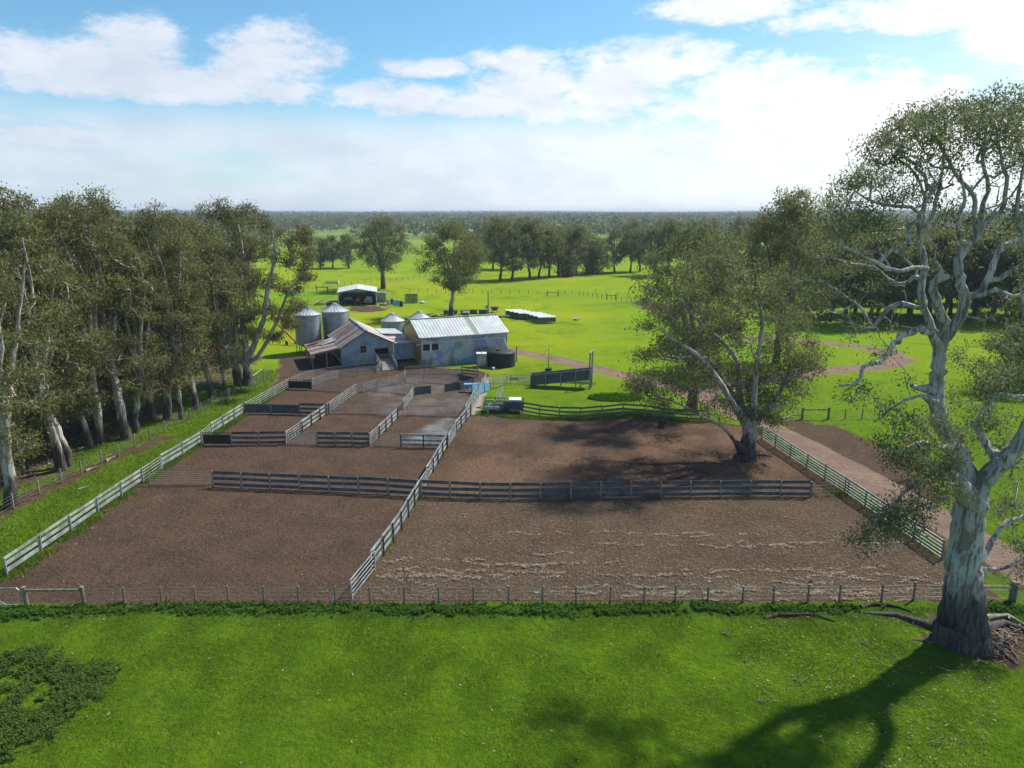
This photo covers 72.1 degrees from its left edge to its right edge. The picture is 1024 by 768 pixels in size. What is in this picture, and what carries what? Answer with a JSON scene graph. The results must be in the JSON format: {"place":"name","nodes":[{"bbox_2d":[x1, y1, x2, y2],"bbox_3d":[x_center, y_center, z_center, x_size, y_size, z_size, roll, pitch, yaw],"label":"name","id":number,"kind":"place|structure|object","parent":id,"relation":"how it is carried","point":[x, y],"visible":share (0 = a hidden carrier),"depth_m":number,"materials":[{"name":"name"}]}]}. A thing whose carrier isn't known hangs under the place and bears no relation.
{"place":"outdoors","nodes":[
{"label":"outdoors","id":0,"kind":"place"},
{"bbox_2d":[0,369,276,579],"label":"verge grass","id":1,"kind":"structure","parent":0,"point":[244,397],"depth_m":59.95,"materials":[{"name":"green plant"}]},
{"bbox_2d":[0,222,1023,767],"bbox_3d":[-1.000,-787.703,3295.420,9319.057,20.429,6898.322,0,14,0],"label":"ground","id":2,"kind":"structure","parent":0,"point":[598,324],"depth_m":33.01,"materials":[{"name":"green plant"}]},
{"bbox_2d":[0,258,45,428],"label":"gum tree","id":3,"kind":"object","parent":2,"relation":"on","point":[8,346],"visible":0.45,"depth_m":46.65,"materials":[{"name":"green plant"}]},
{"bbox_2d":[10,387,59,470],"bbox_3d":[-38.354,3.461,54.724,5.572,8.102,6.499,9,16,34],"label":"young gum","id":4,"kind":"object","parent":2,"relation":"on","point":[34,453],"visible":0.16,"depth_m":55.05,"materials":[{"name":"green plant"}]},
{"bbox_2d":[0,250,73,508],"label":"gum tree","id":5,"kind":"object","parent":2,"relation":"on","point":[10,478],"visible":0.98,"depth_m":47.47,"materials":[{"name":"green plant"}]},
{"bbox_2d":[0,269,76,470],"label":"gum tree","id":6,"kind":"object","parent":2,"relation":"on","point":[18,461],"visible":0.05,"depth_m":54.88,"materials":[{"name":"green plant"}]},
{"bbox_2d":[0,208,104,471],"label":"gum tree","id":7,"kind":"object","parent":2,"relation":"on","point":[11,241],"visible":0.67,"depth_m":52.33,"materials":[{"name":"green plant"}]},
{"bbox_2d":[21,586,86,605],"bbox_3d":[-23.922,11.176,36.797,3.182,1.320,0.220,0,14,-1],"label":"strainer assembly","id":8,"kind":"object","parent":2,"relation":"on","point":[24,590],"visible":0.76,"depth_m":36.64,"materials":[{"name":"grey wood"}]},
{"bbox_2d":[0,181,109,448],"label":"gum tree","id":9,"kind":"object","parent":2,"relation":"on","point":[7,204],"visible":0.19,"depth_m":56.94,"materials":[{"name":"green plant"}]},
{"bbox_2d":[1,228,118,466],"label":"gum tree","id":10,"kind":"object","parent":2,"relation":"on","point":[67,450],"visible":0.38,"depth_m":54.41,"materials":[{"name":"green plant"}]},
{"bbox_2d":[0,639,122,761],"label":"nettle patch","id":11,"kind":"object","parent":2,"relation":"on","point":[40,728],"visible":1,"depth_m":30.05,"materials":[{"name":"green plant"}]},
{"bbox_2d":[33,369,90,441],"bbox_3d":[-38.906,2.239,60.636,6.138,7.652,5.263,3,14,12],"label":"young gum","id":12,"kind":"object","parent":2,"relation":"on","point":[63,426],"visible":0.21,"depth_m":60.25,"materials":[{"name":"green plant"}]},
{"bbox_2d":[2,256,127,448],"bbox_3d":[-37.353,-2.238,59.178,9.183,17.086,10.122,7,15,26],"label":"gum tree","id":13,"kind":"object","parent":2,"relation":"on","point":[87,433],"visible":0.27,"depth_m":59.72,"materials":[{"name":"green plant"}]},
{"bbox_2d":[2,468,143,575],"bbox_3d":[-28.371,8.746,46.680,0.188,1.382,14.385,0,14,2],"label":"yard fence","id":14,"kind":"object","parent":2,"relation":"on","point":[44,544],"visible":0.94,"depth_m":45.12,"materials":[{"name":"grey wood"}]},
{"bbox_2d":[24,190,152,444],"bbox_3d":[-36.128,-5.063,60.096,10.276,22.145,10.003,-2,14,-7],"label":"gum tree","id":15,"kind":"object","parent":2,"relation":"on","point":[98,428],"visible":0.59,"depth_m":58.38,"materials":[{"name":"green plant"}]},
{"bbox_2d":[46,183,166,440],"bbox_3d":[-35.892,-6.228,62.435,9.076,23.299,11.467,-2,14,-7],"label":"gum tree","id":16,"kind":"object","parent":2,"relation":"on","point":[125,432],"visible":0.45,"depth_m":61.35,"materials":[{"name":"green plant"}]},
{"bbox_2d":[86,354,134,415],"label":"young gum","id":17,"kind":"object","parent":2,"relation":"on","point":[104,387],"visible":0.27,"depth_m":69.21,"materials":[{"name":"green plant"}]},
{"bbox_2d":[64,221,156,416],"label":"gum tree","id":18,"kind":"object","parent":2,"relation":"on","point":[110,412],"visible":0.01,"depth_m":70.65,"materials":[{"name":"green plant"}]},
{"bbox_2d":[79,232,174,433],"bbox_3d":[-35.082,-4.265,63.380,9.406,19.112,9.281,-8,16,-31],"label":"gum tree","id":19,"kind":"object","parent":2,"relation":"on","point":[140,379],"visible":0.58,"depth_m":63.74,"materials":[{"name":"green plant"}]},
{"bbox_2d":[1,358,261,488],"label":"wood litter","id":20,"kind":"object","parent":2,"relation":"on","point":[109,418],"visible":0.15,"depth_m":69.38,"materials":[{"name":"plant"}]},
{"bbox_2d":[0,369,271,511],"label":"wire fence","id":21,"kind":"object","parent":2,"relation":"on","point":[59,471],"visible":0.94,"depth_m":61.47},
{"bbox_2d":[95,214,180,420],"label":"gum tree","id":22,"kind":"object","parent":2,"relation":"on","point":[151,411],"visible":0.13,"depth_m":66.91,"materials":[{"name":"green plant"}]},
{"bbox_2d":[111,198,214,420],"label":"gum tree","id":23,"kind":"object","parent":2,"relation":"on","point":[181,247],"visible":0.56,"depth_m":67.13,"materials":[{"name":"green plant"}]},
{"bbox_2d":[119,252,217,419],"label":"gum tree","id":24,"kind":"object","parent":2,"relation":"on","point":[176,379],"visible":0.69,"depth_m":68.13,"materials":[{"name":"green plant"}]},
{"bbox_2d":[145,226,236,409],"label":"gum tree","id":25,"kind":"object","parent":2,"relation":"on","point":[195,400],"visible":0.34,"depth_m":71.63,"materials":[{"name":"green plant"}]},
{"bbox_2d":[112,220,282,321],"bbox_3d":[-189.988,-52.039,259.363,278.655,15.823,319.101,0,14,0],"label":"tree","id":26,"kind":"object","parent":2,"relation":"on","point":[257,235],"visible":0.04,"depth_m":261.94,"materials":[{"name":"green plant"}]},
{"bbox_2d":[155,213,247,398],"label":"gum tree","id":27,"kind":"object","parent":2,"relation":"on","point":[207,374],"visible":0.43,"depth_m":74.74,"materials":[{"name":"green plant"}]},
{"bbox_2d":[180,250,261,395],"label":"gum tree","id":28,"kind":"object","parent":2,"relation":"on","point":[221,360],"visible":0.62,"depth_m":75.98,"materials":[{"name":"green plant"}]},
{"bbox_2d":[186,194,266,385],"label":"gum tree","id":29,"kind":"object","parent":2,"relation":"on","point":[226,214],"visible":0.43,"depth_m":80.18,"materials":[{"name":"green plant"}]},
{"bbox_2d":[209,402,244,433],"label":"yard fence","id":30,"kind":"object","parent":2,"relation":"on","point":[226,421],"visible":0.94,"depth_m":68.26,"materials":[{"name":"white wood"}]},
{"bbox_2d":[206,244,270,378],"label":"gum tree","id":31,"kind":"object","parent":2,"relation":"on","point":[246,325],"visible":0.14,"depth_m":83.70,"materials":[{"name":"green plant"}]},
{"bbox_2d":[209,198,325,385],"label":"gum tree","id":32,"kind":"object","parent":2,"relation":"on","point":[303,235],"visible":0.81,"depth_m":81.48,"materials":[{"name":"green plant"}]},
{"bbox_2d":[294,306,322,353],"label":"silo","id":33,"kind":"object","parent":2,"relation":"on","point":[310,330],"visible":0.83,"depth_m":101.56,"materials":[{"name":"metal"}]},
{"bbox_2d":[305,236,336,267],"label":"gum tree","id":34,"kind":"object","parent":2,"relation":"on","point":[322,242],"visible":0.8,"depth_m":260.42,"materials":[{"name":"green plant"}]},
{"bbox_2d":[319,233,343,267],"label":"gum tree","id":35,"kind":"object","parent":2,"relation":"on","point":[331,240],"visible":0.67,"depth_m":263.46,"materials":[{"name":"green plant"}]},
{"bbox_2d":[321,303,348,339],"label":"silo","id":36,"kind":"object","parent":2,"relation":"on","point":[335,316],"visible":0.69,"depth_m":103.64,"materials":[{"name":"metal"}]},
{"bbox_2d":[331,232,360,267],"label":"gum tree","id":37,"kind":"object","parent":2,"relation":"on","point":[347,239],"visible":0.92,"depth_m":260.89,"materials":[{"name":"green plant"}]},
{"bbox_2d":[337,284,376,304],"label":"open machinery shed","id":38,"kind":"structure","parent":2,"relation":"on","point":[350,291],"depth_m":162.59,"materials":[{"name":"white paint"}]},
{"bbox_2d":[304,318,414,368],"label":"shearing shed","id":39,"kind":"structure","parent":2,"relation":"on","point":[350,341],"depth_m":95.97,"materials":[{"name":"grey metal"}]},
{"bbox_2d":[349,210,417,288],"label":"gum tree","id":40,"kind":"object","parent":2,"relation":"on","point":[377,227],"visible":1,"depth_m":187.17,"materials":[{"name":"green plant"}]},
{"bbox_2d":[380,313,404,334],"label":"silo","id":41,"kind":"object","parent":2,"relation":"on","point":[393,320],"visible":0.56,"depth_m":111.59,"materials":[{"name":"metal"}]},
{"bbox_2d":[408,218,492,316],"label":"gum tree","id":42,"kind":"object","parent":2,"relation":"on","point":[465,247],"visible":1,"depth_m":136.46,"materials":[{"name":"green plant"}]},
{"bbox_2d":[402,314,509,366],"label":"ribbed roof shed","id":43,"kind":"structure","parent":2,"relation":"on","point":[451,340],"depth_m":96.37,"materials":[{"name":"grey metal"}]},
{"bbox_2d":[478,216,521,279],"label":"gum tree","id":44,"kind":"object","parent":2,"relation":"on","point":[499,227],"visible":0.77,"depth_m":211.23,"materials":[{"name":"green plant"}]},
{"bbox_2d":[476,386,523,413],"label":"sheep trailer","id":45,"kind":"object","parent":2,"relation":"on","point":[506,405],"visible":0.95,"depth_m":72.06,"materials":[{"name":"grey metal"}]},
{"bbox_2d":[487,349,514,367],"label":"water tank","id":46,"kind":"object","parent":2,"relation":"on","point":[500,358],"visible":0.99,"depth_m":93.39,"materials":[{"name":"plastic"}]},
{"bbox_2d":[488,228,535,279],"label":"gum tree","id":47,"kind":"object","parent":2,"relation":"on","point":[515,252],"visible":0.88,"depth_m":212.09,"materials":[{"name":"green plant"}]},
{"bbox_2d":[0,595,1023,621],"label":"weeds","id":48,"kind":"object","parent":2,"relation":"on","point":[545,608],"visible":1,"depth_m":36.45,"materials":[{"name":"green plant"}]},
{"bbox_2d":[22,611,1010,767],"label":"fallen leaves","id":49,"kind":"object","parent":2,"relation":"on","point":[709,696],"visible":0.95,"depth_m":29.87,"materials":[{"name":"brown plant"}]},
{"bbox_2d":[17,211,1023,235],"bbox_3d":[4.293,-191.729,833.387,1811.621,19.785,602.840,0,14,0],"label":"distant woods","id":50,"kind":"object","parent":2,"relation":"on","point":[602,226],"visible":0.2,"depth_m":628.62,"materials":[{"name":"green plant"}]},
{"bbox_2d":[30,209,1011,213],"bbox_3d":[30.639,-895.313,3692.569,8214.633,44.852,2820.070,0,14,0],"label":"distant woods","id":51,"kind":"object","parent":2,"relation":"on","point":[516,212],"visible":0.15,"depth_m":3255.72,"materials":[{"name":"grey plant"}]},
{"bbox_2d":[514,215,551,278],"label":"gum tree","id":52,"kind":"object","parent":2,"relation":"on","point":[534,256],"visible":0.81,"depth_m":215.54,"materials":[{"name":"green plant"}]},
{"bbox_2d":[532,225,568,277],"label":"gum tree","id":53,"kind":"object","parent":2,"relation":"on","point":[555,248],"visible":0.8,"depth_m":220.98,"materials":[{"name":"green plant"}]},
{"bbox_2d":[85,582,1018,603],"bbox_3d":[2.048,11.137,37.122,49.103,1.265,0.411,0,14,0],"label":"wire fence","id":54,"kind":"object","parent":2,"relation":"on","point":[773,598],"visible":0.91,"depth_m":37.01,"materials":[{"name":"grey wood"}]},
{"bbox_2d":[530,350,592,388],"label":"loading ramp","id":55,"kind":"structure","parent":2,"relation":"on","point":[559,376],"depth_m":82.59,"materials":[{"name":"metal"}]},
{"bbox_2d":[547,229,576,275],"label":"gum tree","id":56,"kind":"object","parent":2,"relation":"on","point":[563,233],"visible":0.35,"depth_m":226.80,"materials":[{"name":"green plant"}]},
{"bbox_2d":[554,251,584,276],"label":"bush","id":57,"kind":"object","parent":2,"relation":"on","point":[569,264],"visible":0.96,"depth_m":226.84,"materials":[{"name":"green plant"}]},
{"bbox_2d":[565,222,593,274],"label":"gum tree","id":58,"kind":"object","parent":2,"relation":"on","point":[579,233],"visible":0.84,"depth_m":230.00,"materials":[{"name":"green plant"}]},
{"bbox_2d":[579,234,615,273],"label":"tree","id":59,"kind":"object","parent":2,"relation":"on","point":[598,250],"visible":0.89,"depth_m":235.24,"materials":[{"name":"green plant"}]},
{"bbox_2d":[587,391,640,401],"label":"bank weeds","id":60,"kind":"object","parent":2,"relation":"on","point":[607,397],"visible":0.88,"depth_m":78.00,"materials":[{"name":"green plant"}]},
{"bbox_2d":[600,227,634,271],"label":"gum tree","id":61,"kind":"object","parent":2,"relation":"on","point":[615,234],"visible":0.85,"depth_m":242.50,"materials":[{"name":"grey plant"}]},
{"bbox_2d":[616,228,644,271],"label":"gum tree","id":62,"kind":"object","parent":2,"relation":"on","point":[632,234],"visible":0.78,"depth_m":243.18,"materials":[{"name":"green plant"}]},
{"bbox_2d":[634,225,675,273],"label":"gum tree","id":63,"kind":"object","parent":2,"relation":"on","point":[651,247],"visible":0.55,"depth_m":230.36,"materials":[{"name":"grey plant"}]},
{"bbox_2d":[653,220,688,273],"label":"gum tree","id":64,"kind":"object","parent":2,"relation":"on","point":[670,226],"visible":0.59,"depth_m":223.77,"materials":[{"name":"green plant"}]},
{"bbox_2d":[625,217,759,409],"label":"gum tree","id":65,"kind":"object","parent":2,"relation":"on","point":[673,252],"visible":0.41,"depth_m":69.88,"materials":[{"name":"green plant"}]},
{"bbox_2d":[718,184,866,363],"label":"gum tree","id":66,"kind":"object","parent":2,"relation":"on","point":[789,214],"visible":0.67,"depth_m":91.38,"materials":[{"name":"green plant"}]},
{"bbox_2d":[811,240,872,321],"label":"gum tree","id":67,"kind":"object","parent":2,"relation":"on","point":[831,314],"visible":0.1,"depth_m":130.28,"materials":[{"name":"green plant"}]},
{"bbox_2d":[817,233,893,323],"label":"gum tree","id":68,"kind":"object","parent":2,"relation":"on","point":[877,280],"visible":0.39,"depth_m":126.61,"materials":[{"name":"green plant"}]},
{"bbox_2d":[844,230,913,322],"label":"gum tree","id":69,"kind":"object","parent":2,"relation":"on","point":[893,288],"visible":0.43,"depth_m":126.23,"materials":[{"name":"green plant"}]},
{"bbox_2d":[851,226,917,322],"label":"gum tree","id":70,"kind":"object","parent":2,"relation":"on","point":[877,314],"visible":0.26,"depth_m":127.41,"materials":[{"name":"green plant"}]},
{"bbox_2d":[756,77,1023,664],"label":"red gum","id":71,"kind":"object","parent":2,"relation":"on","point":[960,624],"visible":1,"depth_m":29.33,"materials":[{"name":"green plant"}]},
{"bbox_2d":[878,250,937,321],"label":"gum tree","id":72,"kind":"object","parent":2,"relation":"on","point":[902,299],"visible":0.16,"depth_m":129.45,"materials":[{"name":"green plant"}]},
{"bbox_2d":[888,238,954,322],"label":"gum tree","id":73,"kind":"object","parent":2,"relation":"on","point":[930,271],"visible":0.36,"depth_m":127.47,"materials":[{"name":"green plant"}]},
{"bbox_2d":[910,228,986,320],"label":"gum tree","id":74,"kind":"object","parent":2,"relation":"on","point":[939,240],"visible":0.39,"depth_m":128.40,"materials":[{"name":"green plant"}]},
{"bbox_2d":[927,225,988,311],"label":"gum tree","id":75,"kind":"object","parent":2,"relation":"on","point":[953,288],"visible":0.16,"depth_m":131.32,"materials":[{"name":"green plant"}]},
{"bbox_2d":[943,226,1005,319],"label":"gum tree","id":76,"kind":"object","parent":2,"relation":"on","point":[980,248],"visible":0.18,"depth_m":129.67,"materials":[{"name":"green plant"}]},
{"bbox_2d":[941,233,1020,320],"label":"gum tree","id":77,"kind":"object","parent":2,"relation":"on","point":[974,308],"visible":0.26,"depth_m":130.36,"materials":[{"name":"green plant"}]},
{"bbox_2d":[964,232,1023,322],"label":"gum tree","id":78,"kind":"object","parent":2,"relation":"on","point":[1010,249],"visible":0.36,"depth_m":128.36,"materials":[{"name":"green plant"}]},
{"bbox_2d":[969,243,1023,323],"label":"gum tree","id":79,"kind":"object","parent":2,"relation":"on","point":[1008,260],"visible":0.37,"depth_m":128.77,"materials":[{"name":"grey plant"}]},
{"bbox_2d":[973,323,1023,390],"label":"gum tree","id":80,"kind":"object","parent":2,"relation":"on","point":[1015,334],"visible":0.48,"depth_m":80.52,"materials":[{"name":"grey plant"}]},
{"bbox_2d":[976,620,1023,664],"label":"bark flakes","id":81,"kind":"object","parent":2,"relation":"on","point":[1004,630],"visible":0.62,"depth_m":33.77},
{"bbox_2d":[0,275,1023,603],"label":"yard ground","id":82,"kind":"structure","parent":0,"point":[222,559],"depth_m":47.15,"materials":[{"name":"brown soil"}]},
{"bbox_2d":[148,471,211,484],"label":"yard gate","id":83,"kind":"structure","parent":82,"relation":"on","point":[179,477],"depth_m":53.19,"materials":[{"name":"grey metal"}]},
{"bbox_2d":[160,431,202,466],"bbox_3d":[-27.924,5.598,59.636,0.167,1.389,6.406,1,14,5],"label":"yard fence","id":84,"kind":"object","parent":82,"relation":"on","point":[179,448],"visible":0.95,"depth_m":59.50,"materials":[{"name":"white wood"}]},
{"bbox_2d":[202,431,230,443],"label":"solid fence","id":85,"kind":"object","parent":82,"relation":"on","point":[214,439],"visible":0.92,"depth_m":62.30,"materials":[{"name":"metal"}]},
{"bbox_2d":[244,402,270,413],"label":"yard fence","id":86,"kind":"object","parent":82,"relation":"on","point":[257,408],"visible":0.91,"depth_m":72.02,"materials":[{"name":"grey metal"}]},
{"bbox_2d":[230,431,286,445],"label":"yard fence","id":87,"kind":"object","parent":82,"relation":"on","point":[258,437],"visible":0.96,"depth_m":62.37,"materials":[{"name":"grey wood"}]},
{"bbox_2d":[270,403,299,414],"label":"solid fence","id":88,"kind":"object","parent":82,"relation":"on","point":[281,408],"visible":0.98,"depth_m":71.84,"materials":[{"name":"grey metal"}]},
{"bbox_2d":[211,470,418,495],"bbox_3d":[-14.619,7.402,51.913,15.858,1.544,0.276,2,14,6],"label":"yard fence","id":89,"kind":"object","parent":82,"relation":"on","point":[299,482],"visible":0.96,"depth_m":51.92,"materials":[{"name":"grey wood"}]},
{"bbox_2d":[316,431,369,445],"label":"yard fence","id":90,"kind":"object","parent":82,"relation":"on","point":[351,442],"visible":0.95,"depth_m":62.19,"materials":[{"name":"grey wood"}]},
{"bbox_2d":[349,551,375,598],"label":"yard gate","id":91,"kind":"structure","parent":82,"relation":"on","point":[351,586],"depth_m":38.66,"materials":[{"name":"grey metal"}]},
{"bbox_2d":[375,351,396,370],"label":"sheep ramp","id":92,"kind":"structure","parent":82,"relation":"on","point":[387,364],"depth_m":93.91,"materials":[{"name":"grey wood"}]},
{"bbox_2d":[370,479,420,570],"bbox_3d":[-7.256,8.916,45.716,0.326,1.507,11.233,2,14,7],"label":"yard fence","id":93,"kind":"object","parent":82,"relation":"on","point":[392,525],"visible":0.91,"depth_m":44.55,"materials":[{"name":"grey wood"}]},
{"bbox_2d":[400,434,446,447],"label":"yard fence","id":94,"kind":"object","parent":82,"relation":"on","point":[423,444],"visible":0.9,"depth_m":61.57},
{"bbox_2d":[426,435,447,479],"bbox_3d":[-6.056,6.058,57.602,0.206,1.455,8.091,1,14,6],"label":"yard fence","id":95,"kind":"object","parent":82,"relation":"on","point":[438,456],"visible":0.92,"depth_m":57.49,"materials":[{"name":"white wood"}]},
{"bbox_2d":[444,377,473,392],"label":"yard fence","id":96,"kind":"object","parent":82,"relation":"on","point":[454,386],"visible":0.85,"depth_m":81.28,"materials":[{"name":"grey metal"}]},
{"bbox_2d":[0,377,947,586],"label":"fence","id":97,"kind":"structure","parent":82,"relation":"on","point":[70,533],"depth_m":53.52,"materials":[{"name":"grey wood"}]},
{"bbox_2d":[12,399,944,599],"bbox_3d":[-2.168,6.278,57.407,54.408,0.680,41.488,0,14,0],"label":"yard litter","id":98,"kind":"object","parent":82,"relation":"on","point":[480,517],"visible":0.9,"depth_m":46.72,"materials":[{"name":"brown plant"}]},
{"bbox_2d":[420,480,811,499],"bbox_3d":[7.468,7.695,50.690,28.324,1.555,0.675,0,14,0],"label":"yard fence","id":99,"kind":"object","parent":82,"relation":"on","point":[601,489],"visible":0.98,"depth_m":50.71,"materials":[{"name":"grey wood"}]},
{"bbox_2d":[522,401,709,420],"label":"yard fence","id":100,"kind":"object","parent":82,"relation":"on","point":[601,410],"visible":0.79,"depth_m":69.61,"materials":[{"name":"grey wood"}]},
{"bbox_2d":[376,530,942,601],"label":"straw windrows","id":101,"kind":"object","parent":82,"relation":"on","point":[720,570],"visible":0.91,"depth_m":39.94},
{"bbox_2d":[347,490,998,599],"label":"bark litter","id":102,"kind":"object","parent":82,"relation":"on","point":[700,586],"visible":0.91,"depth_m":41.46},
{"bbox_2d":[617,222,838,461],"bbox_3d":[16.997,-2.995,57.061,18.122,19.764,11.655,0,14,0],"label":"gum tree","id":103,"kind":"object","parent":82,"relation":"on","point":[749,419],"visible":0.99,"depth_m":56.06,"materials":[{"name":"green plant"}]},
{"bbox_2d":[761,426,944,559],"bbox_3d":[24.191,7.168,52.855,0.301,1.562,23.366,-2,14,-7],"label":"yard fence","id":104,"kind":"object","parent":82,"relation":"on","point":[865,498],"visible":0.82,"depth_m":51.66,"materials":[{"name":"grey wood"}]},
{"bbox_2d":[0,0,1023,211],"label":"sky","id":105,"kind":"structure","parent":0,"point":[281,105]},
{"bbox_2d":[468,336,1023,583],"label":"dirt track","id":106,"kind":"structure","parent":0,"point":[867,479],"depth_m":61.01,"materials":[{"name":"brown soil"}]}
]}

